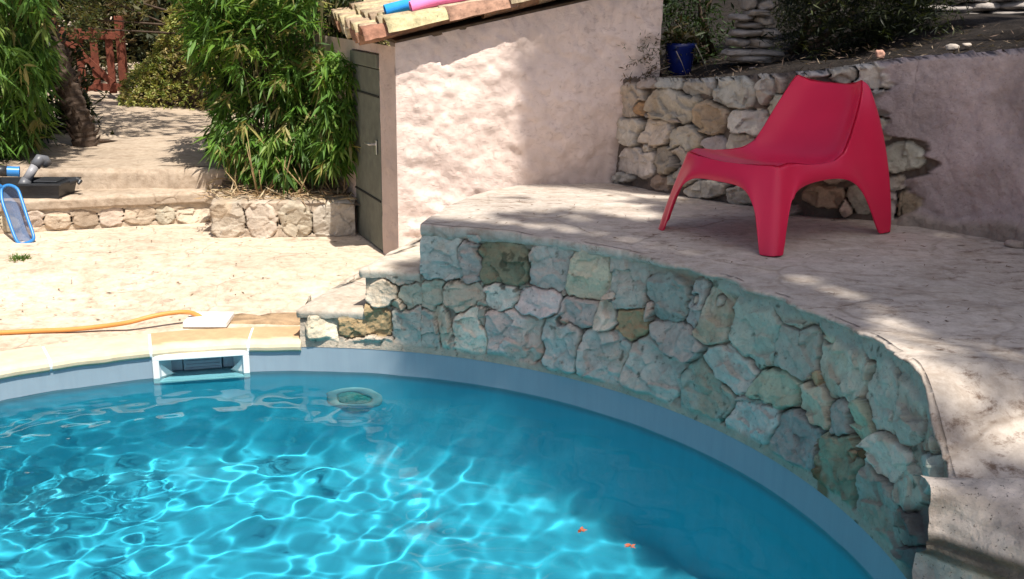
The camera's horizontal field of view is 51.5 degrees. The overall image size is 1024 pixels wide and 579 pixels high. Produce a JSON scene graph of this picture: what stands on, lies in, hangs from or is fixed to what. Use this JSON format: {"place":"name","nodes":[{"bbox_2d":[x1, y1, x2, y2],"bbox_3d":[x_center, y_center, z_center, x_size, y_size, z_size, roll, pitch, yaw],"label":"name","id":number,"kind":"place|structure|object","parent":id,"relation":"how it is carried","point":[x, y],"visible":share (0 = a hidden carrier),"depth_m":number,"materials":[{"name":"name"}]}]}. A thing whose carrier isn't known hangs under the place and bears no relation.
{"place":"outdoors","nodes":[
{"label":"outdoors","id":0,"kind":"place"},
{"bbox_2d":[0,57,315,166],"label":"path","id":1,"kind":"structure","parent":0,"point":[156,136],"depth_m":9.15,"materials":[{"name":"beige concrete"}]},
{"bbox_2d":[28,9,116,146],"bbox_3d":[-4.177,-2.716,8.800,2.891,2.987,3.274,-14,21,-43],"label":"leaning tree","id":2,"kind":"object","parent":1,"relation":"on","point":[81,131],"visible":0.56,"depth_m":8.57,"materials":[{"name":"brown plant"}]},
{"bbox_2d":[52,15,127,97],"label":"garden gate","id":3,"kind":"structure","parent":1,"relation":"on","point":[111,85],"depth_m":12.19,"materials":[{"name":"red wood"}]},
{"bbox_2d":[20,0,182,55],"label":"overhanging shrub","id":4,"kind":"object","parent":1,"relation":"on","point":[96,19],"visible":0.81,"depth_m":10.94,"materials":[{"name":"green plant"}]},
{"bbox_2d":[113,0,394,114],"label":"clipped hedge","id":5,"kind":"object","parent":1,"relation":"on","point":[166,81],"visible":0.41,"depth_m":11.47,"materials":[{"name":"green plant"}]},
{"bbox_2d":[0,6,384,351],"bbox_3d":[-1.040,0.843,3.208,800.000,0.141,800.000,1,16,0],"label":"ground","id":6,"kind":"structure","parent":0,"point":[37,280],"depth_m":6.37,"materials":[{"name":"beige concrete"}]},
{"bbox_2d":[0,184,35,242],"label":"leaf net","id":7,"kind":"object","parent":6,"relation":"on","point":[16,213],"visible":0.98,"depth_m":7.09,"materials":[{"name":"blue plastic"}]},
{"bbox_2d":[6,252,32,261],"bbox_3d":[-3.059,-0.195,6.594,0.160,0.073,0.183,-7,17,-24],"label":"weed","id":8,"kind":"object","parent":6,"relation":"on","point":[22,257],"visible":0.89,"depth_m":6.60,"materials":[{"name":"green plant"}]},
{"bbox_2d":[0,0,69,164],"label":"bamboo clump","id":9,"kind":"object","parent":6,"relation":"on","point":[27,66],"visible":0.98,"depth_m":7.76,"materials":[{"name":"green plant"}]},
{"bbox_2d":[31,30,114,135],"bbox_3d":[-4.217,-1.651,9.630,1.120,1.507,1.690,-7,17,-26],"label":"corner shrub","id":10,"kind":"object","parent":6,"relation":"on","point":[78,52],"visible":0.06,"depth_m":9.44,"materials":[{"name":"green plant"}]},
{"bbox_2d":[0,0,178,82],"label":"garden thicket","id":11,"kind":"object","parent":6,"relation":"on","point":[146,37],"visible":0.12,"depth_m":14.37,"materials":[{"name":"green plant"}]},
{"bbox_2d":[0,310,202,334],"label":"garden hose","id":12,"kind":"object","parent":6,"relation":"on","point":[99,326],"visible":0.96,"depth_m":5.60,"materials":[{"name":"rubber"}]},
{"bbox_2d":[0,202,210,233],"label":"stone wall","id":13,"kind":"structure","parent":6,"relation":"on","point":[92,218],"depth_m":7.46,"materials":[{"name":"stone"}]},
{"bbox_2d":[0,188,217,211],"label":"concrete step","id":14,"kind":"object","parent":13,"relation":"on","point":[86,198],"visible":0.78,"depth_m":7.46,"materials":[{"name":"concrete"}]},
{"bbox_2d":[0,177,82,197],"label":"black tray","id":15,"kind":"object","parent":14,"relation":"on","point":[48,187],"visible":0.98,"depth_m":7.28,"materials":[{"name":"plastic"}]},
{"bbox_2d":[0,166,19,176],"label":"telescopic pole","id":16,"kind":"object","parent":15,"relation":"on","point":[10,171],"visible":1,"depth_m":7.17,"materials":[{"name":"blue plastic"}]},
{"bbox_2d":[18,154,51,183],"bbox_3d":[-3.336,-0.819,7.423,0.080,0.245,0.265,13,20,37],"label":"elbow pipe","id":17,"kind":"object","parent":15,"relation":"in","point":[38,161],"visible":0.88,"depth_m":7.39,"materials":[{"name":"grey plastic"}]},
{"bbox_2d":[0,162,252,188],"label":"path step","id":18,"kind":"object","parent":14,"relation":"on","point":[109,175],"visible":0.61,"depth_m":7.67,"materials":[{"name":"beige concrete"}]},
{"bbox_2d":[0,326,300,379],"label":"pool coping","id":19,"kind":"object","parent":6,"relation":"on","point":[43,359],"visible":0.98,"depth_m":5.33,"materials":[{"name":"stone"}]},
{"bbox_2d":[0,227,346,319],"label":"patio litter","id":20,"kind":"object","parent":6,"relation":"on","point":[167,272],"visible":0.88,"depth_m":6.32,"materials":[{"name":"brown plant"}]},
{"bbox_2d":[183,312,233,326],"bbox_3d":[-1.648,0.163,5.779,0.239,0.030,0.209,1,16,0],"label":"skimmer lid","id":21,"kind":"object","parent":6,"relation":"on","point":[215,319],"visible":0.9,"depth_m":5.72,"materials":[{"name":"white plastic"}]},
{"bbox_2d":[230,312,299,324],"bbox_3d":[-1.334,0.162,5.886,0.457,0.032,0.236,1,16,0],"label":"stained patch","id":22,"kind":"object","parent":6,"relation":"on","point":[288,318],"visible":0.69,"depth_m":5.82,"materials":[{"name":"stone"}]},
{"bbox_2d":[209,192,355,237],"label":"planter wall","id":23,"kind":"structure","parent":6,"relation":"on","point":[260,218],"depth_m":7.22,"materials":[{"name":"stone"}]},
{"bbox_2d":[204,162,360,205],"bbox_3d":[-1.440,-0.814,7.771,1.300,0.187,1.200,1,16,0],"label":"planting bed","id":24,"kind":"object","parent":23,"relation":"on","point":[223,185],"visible":0.16,"depth_m":7.59,"materials":[{"name":"soil"}]},
{"bbox_2d":[161,0,363,197],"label":"bamboo clump","id":25,"kind":"object","parent":24,"relation":"in","point":[308,135],"visible":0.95,"depth_m":7.38,"materials":[{"name":"green plant"}]},
{"bbox_2d":[192,166,356,208],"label":"dry leaves","id":26,"kind":"object","parent":24,"relation":"on","point":[279,196],"visible":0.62,"depth_m":7.37,"materials":[{"name":"brown plant"}]},
{"bbox_2d":[7,0,679,64],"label":"woods","id":27,"kind":"object","parent":6,"relation":"on","point":[138,42],"visible":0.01,"depth_m":18.36,"materials":[{"name":"green plant"}]},
{"bbox_2d":[0,347,906,578],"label":"pool basin","id":28,"kind":"object","parent":6,"relation":"in","point":[857,542],"visible":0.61,"depth_m":5.04,"materials":[{"name":"plastic"}]},
{"bbox_2d":[152,350,249,378],"bbox_3d":[-1.589,0.382,5.462,0.470,0.192,0.213,-3,16,-13],"label":"pool skimmer","id":29,"kind":"object","parent":28,"relation":"attached to","point":[238,360],"visible":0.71,"depth_m":5.40,"materials":[{"name":"white plastic"}]},
{"bbox_2d":[0,361,873,578],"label":"pool water","id":30,"kind":"structure","parent":28,"relation":"in","point":[225,472],"depth_m":4.15,"materials":[{"name":"blue liquid"}]},
{"bbox_2d":[624,543,634,548],"bbox_3d":[0.414,0.902,3.737,0.042,0.013,0.037,3,16,7],"label":"floating leaf","id":31,"kind":"object","parent":30,"relation":"on","point":[629,545],"visible":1,"depth_m":3.74,"materials":[{"name":"orange plant"}]},
{"bbox_2d":[308,0,662,254],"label":"pool shed","id":32,"kind":"structure","parent":6,"relation":"on","point":[459,101],"depth_m":6.49,"materials":[{"name":"paint"}]},
{"bbox_2d":[350,50,382,250],"bbox_3d":[-0.972,-0.916,6.936,0.115,1.238,0.604,-6,17,-23],"label":"door","id":33,"kind":"structure","parent":32,"relation":"in","point":[368,186],"depth_m":6.90,"materials":[{"name":"paint"}]},
{"bbox_2d":[383,0,411,13],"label":"pool noodle","id":34,"kind":"object","parent":32,"relation":"on","point":[396,6],"visible":0.51,"depth_m":6.41,"materials":[{"name":"blue plastic"}]},
{"bbox_2d":[409,0,465,10],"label":"pool noodle","id":35,"kind":"object","parent":32,"relation":"on","point":[414,5],"visible":1,"depth_m":6.31,"materials":[{"name":"pink plastic"}]},
{"bbox_2d":[618,32,680,85],"bbox_3d":[0.853,-1.430,6.630,0.438,0.388,0.497,1,16,0],"label":"dry creeper","id":36,"kind":"object","parent":32,"relation":"attached to","point":[655,67],"visible":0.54,"depth_m":6.55,"materials":[{"name":"brown plant"}]},
{"bbox_2d":[300,235,947,578],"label":"pool stone wall","id":37,"kind":"structure","parent":6,"relation":"on","point":[837,415],"depth_m":4.49,"materials":[{"name":"grey stone"}]},
{"bbox_2d":[912,475,1023,578],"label":"stone step","id":38,"kind":"object","parent":6,"relation":"on","point":[975,528],"visible":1,"depth_m":2.95,"materials":[{"name":"beige stone"}]},
{"bbox_2d":[420,182,1023,478],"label":"terrace","id":39,"kind":"structure","parent":0,"point":[971,374],"depth_m":4.41,"materials":[{"name":"beige stone"}]},
{"bbox_2d":[469,187,1023,349],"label":"terrace litter","id":40,"kind":"object","parent":39,"relation":"on","point":[767,258],"visible":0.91,"depth_m":4.82,"materials":[{"name":"brown plant"}]},
{"bbox_2d":[658,75,890,256],"bbox_3d":[1.260,-0.630,5.034,0.902,0.713,0.726,-11,19,-36],"label":"lounge chair","id":41,"kind":"object","parent":39,"relation":"on","point":[812,131],"visible":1,"depth_m":5.00,"materials":[{"name":"plastic"}]},
{"bbox_2d":[611,48,1023,248],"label":"garden wall","id":42,"kind":"structure","parent":39,"relation":"on","point":[952,124],"depth_m":5.22,"materials":[{"name":"stone"}]},
{"bbox_2d":[637,45,707,78],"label":"dead twigs","id":43,"kind":"object","parent":42,"relation":"on","point":[682,65],"visible":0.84,"depth_m":6.62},
{"bbox_2d":[1004,240,1023,248],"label":"rock","id":44,"kind":"object","parent":39,"relation":"on","point":[1016,244],"visible":1,"depth_m":4.81,"materials":[{"name":"stone"}]},
{"bbox_2d":[660,0,1023,77],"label":"garden bank","id":45,"kind":"structure","parent":0,"point":[1007,23],"depth_m":6.37,"materials":[{"name":"soil"}]},
{"bbox_2d":[660,14,711,75],"bbox_3d":[1.091,-1.560,6.775,0.332,0.387,0.293,1,16,0],"label":"flower pot","id":46,"kind":"object","parent":45,"relation":"on","point":[681,44],"visible":0.96,"depth_m":6.73,"materials":[{"name":"blue ceramic"}]},
{"bbox_2d":[660,0,746,67],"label":"shrub","id":47,"kind":"object","parent":45,"relation":"on","point":[710,50],"visible":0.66,"depth_m":7.20,"materials":[{"name":"green plant"}]},
{"bbox_2d":[720,0,784,63],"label":"dry stone wall","id":48,"kind":"structure","parent":45,"relation":"on","point":[757,13],"depth_m":6.46,"materials":[{"name":"stone"}]},
{"bbox_2d":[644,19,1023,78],"bbox_3d":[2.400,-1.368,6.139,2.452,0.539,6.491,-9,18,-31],"label":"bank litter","id":49,"kind":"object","parent":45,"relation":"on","point":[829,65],"visible":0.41,"depth_m":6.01,"materials":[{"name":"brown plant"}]},
{"bbox_2d":[757,0,972,60],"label":"juniper","id":50,"kind":"object","parent":45,"relation":"on","point":[852,27],"visible":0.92,"depth_m":6.37,"materials":[{"name":"green plant"}]},
{"bbox_2d":[875,50,884,58],"bbox_3d":[1.946,-1.243,5.617,0.050,0.048,0.052,1,16,0],"label":"rock","id":51,"kind":"object","parent":45,"relation":"on","point":[878,53],"visible":0.97,"depth_m":5.60,"materials":[{"name":"stone"}]},
{"bbox_2d":[945,44,959,50],"bbox_3d":[2.244,-1.232,5.410,0.074,0.037,0.054,1,16,0],"label":"rock","id":52,"kind":"object","parent":45,"relation":"on","point":[951,47],"visible":0.98,"depth_m":5.39,"materials":[{"name":"stone"}]},
{"bbox_2d":[962,43,971,46],"bbox_3d":[2.336,-1.255,5.456,0.044,0.023,0.042,1,16,0],"label":"rock","id":53,"kind":"object","parent":45,"relation":"on","point":[966,44],"visible":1,"depth_m":5.44,"materials":[{"name":"stone"}]},
{"bbox_2d":[928,0,1023,15],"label":"dry stone wall","id":54,"kind":"structure","parent":45,"relation":"on","point":[1004,7],"depth_m":7.51,"materials":[{"name":"stone"}]},
{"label":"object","id":55,"kind":"structure","parent":0,"visible":0},
{"bbox_2d":[296,273,365,318],"bbox_3d":[-0.734,-0.033,5.950,0.427,0.059,1.328,5,16,16],"label":"step tread","id":56,"kind":"object","parent":55,"relation":"on","point":[345,297],"visible":0.3,"depth_m":5.49,"materials":[{"name":"beige stone"}]},
{"bbox_2d":[359,237,421,280],"bbox_3d":[-0.409,-0.217,5.802,0.386,0.058,1.194,6,16,18],"label":"step tread","id":57,"kind":"object","parent":55,"relation":"on","point":[403,262],"visible":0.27,"depth_m":5.35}
]}

